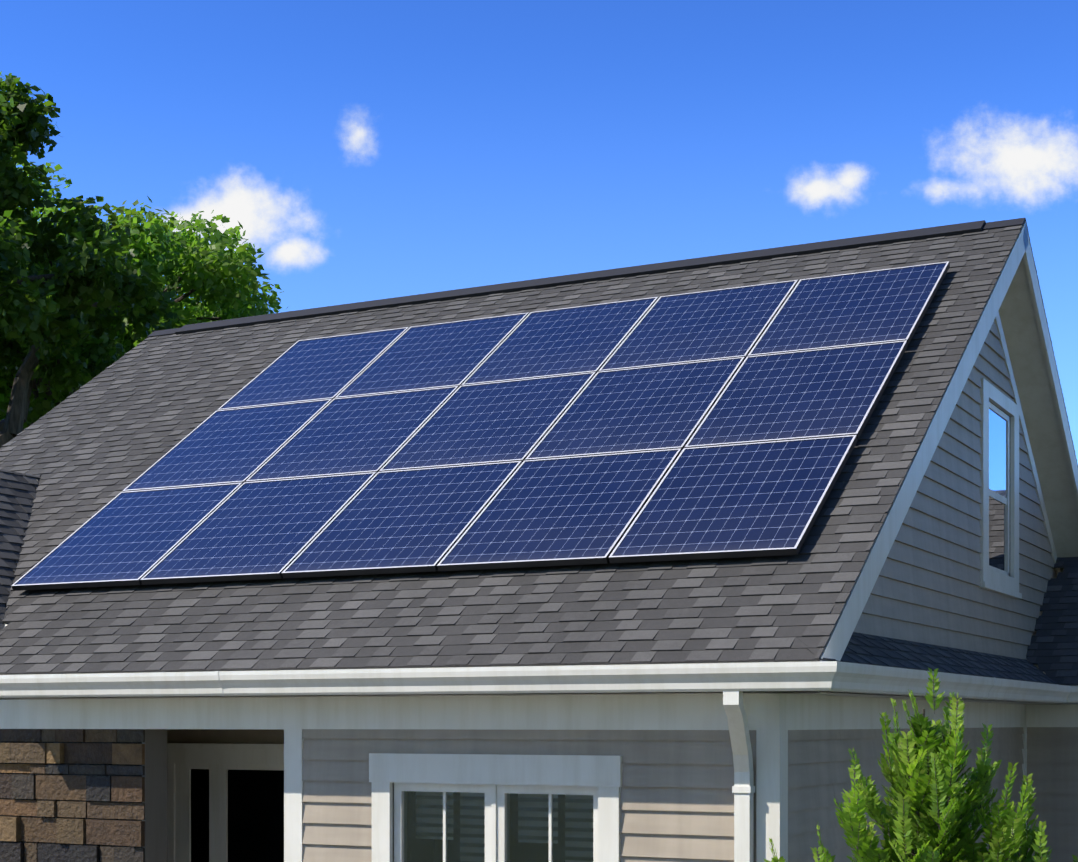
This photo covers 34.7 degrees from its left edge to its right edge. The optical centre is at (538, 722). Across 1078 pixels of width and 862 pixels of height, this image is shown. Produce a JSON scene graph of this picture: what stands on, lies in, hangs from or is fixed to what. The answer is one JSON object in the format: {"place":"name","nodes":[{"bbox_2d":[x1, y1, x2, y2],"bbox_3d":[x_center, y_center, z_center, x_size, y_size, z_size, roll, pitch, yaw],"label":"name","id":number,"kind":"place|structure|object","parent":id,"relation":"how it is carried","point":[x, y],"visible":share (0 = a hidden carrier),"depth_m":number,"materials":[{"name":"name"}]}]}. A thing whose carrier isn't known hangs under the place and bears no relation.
{"place":"outdoors","nodes":[
{"label":"outdoors","id":0,"kind":"place"},
{"bbox_2d":[0,729,144,861],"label":"stone wall","id":1,"kind":"structure","parent":0,"point":[72,795],"depth_m":9.91,"materials":[{"name":"brown stone"}]},
{"bbox_2d":[142,729,166,861],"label":"corner trim","id":2,"kind":"structure","parent":1,"relation":"attached to","point":[155,802],"depth_m":9.77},
{"bbox_2d":[0,0,1077,463],"label":"sky","id":3,"kind":"structure","parent":0,"point":[370,150],"materials":[{"name":"blue"}]},
{"label":"ground","id":4,"kind":"structure","parent":0,"visible":0},
{"bbox_2d":[0,71,179,447],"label":"tree","id":5,"kind":"object","parent":4,"relation":"on","point":[57,322],"visible":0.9,"depth_m":22.52,"materials":[{"name":"green plant"}]},
{"bbox_2d":[0,162,287,430],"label":"tree","id":6,"kind":"object","parent":4,"relation":"on","point":[216,279],"visible":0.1,"depth_m":28.00,"materials":[{"name":"green plant"}]},
{"bbox_2d":[0,318,1077,861],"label":"house walls","id":7,"kind":"structure","parent":4,"relation":"on","point":[676,798],"depth_m":9.28,"materials":[{"name":"beige wood"}]},
{"bbox_2d":[0,223,1023,674],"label":"main roof","id":8,"kind":"structure","parent":7,"relation":"on","point":[94,445],"depth_m":9.57,"materials":[{"name":"grey"}]},
{"bbox_2d":[0,469,40,629],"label":"wing roof","id":9,"kind":"structure","parent":8,"relation":"on","point":[18,491],"depth_m":11.64,"materials":[{"name":"grey"}]},
{"bbox_2d":[11,261,949,590],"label":"solar panels","id":10,"kind":"structure","parent":8,"relation":"attached to","point":[725,423],"depth_m":10.52,"materials":[{"name":"blue glass"}]},
{"bbox_2d":[147,218,1028,337],"bbox_3d":[-0.031,-3.357,13.287,7.420,0.108,0.279,0,0,27],"label":"roof ridge cap","id":11,"kind":"object","parent":8,"relation":"on","point":[831,245],"visible":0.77,"depth_m":12.89,"materials":[{"name":"black"}]},
{"bbox_2d":[0,221,1077,861],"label":"house trim","id":12,"kind":"structure","parent":7,"relation":"attached to","point":[1016,311],"depth_m":9.20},
{"bbox_2d":[0,661,1077,861],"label":"rain gutter","id":13,"kind":"object","parent":12,"relation":"attached to","point":[732,682],"visible":1,"depth_m":8.29,"materials":[{"name":"white metal"}]},
{"bbox_2d":[191,497,1003,861],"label":"window glass","id":14,"kind":"object","parent":12,"relation":"in","point":[255,815],"visible":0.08,"depth_m":8.90,"materials":[{"name":"black glass"}]},
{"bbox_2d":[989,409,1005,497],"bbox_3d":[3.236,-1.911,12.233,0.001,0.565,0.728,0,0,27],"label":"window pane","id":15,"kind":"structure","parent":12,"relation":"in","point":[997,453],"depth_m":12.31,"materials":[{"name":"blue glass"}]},
{"bbox_2d":[785,624,1057,683],"bbox_3d":[2.453,-0.377,10.314,0.307,0.212,5.950,0,0,27],"label":"pent roof","id":16,"kind":"object","parent":7,"relation":"on","point":[863,648],"visible":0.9,"depth_m":9.94,"materials":[{"name":"grey"}]},
{"bbox_2d":[1025,220,1077,465],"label":"main roof","id":17,"kind":"structure","parent":7,"relation":"on","point":[1051,343],"depth_m":12.44,"materials":[{"name":"grey"}]},
{"bbox_2d":[1026,557,1077,684],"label":"roof","id":18,"kind":"structure","parent":7,"relation":"on","point":[1052,651],"depth_m":13.24,"materials":[{"name":"grey"}]},
{"bbox_2d":[764,668,1077,861],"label":"shrub","id":19,"kind":"object","parent":4,"relation":"on","point":[932,815],"visible":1,"depth_m":6.67,"materials":[{"name":"green plant"}]}
]}

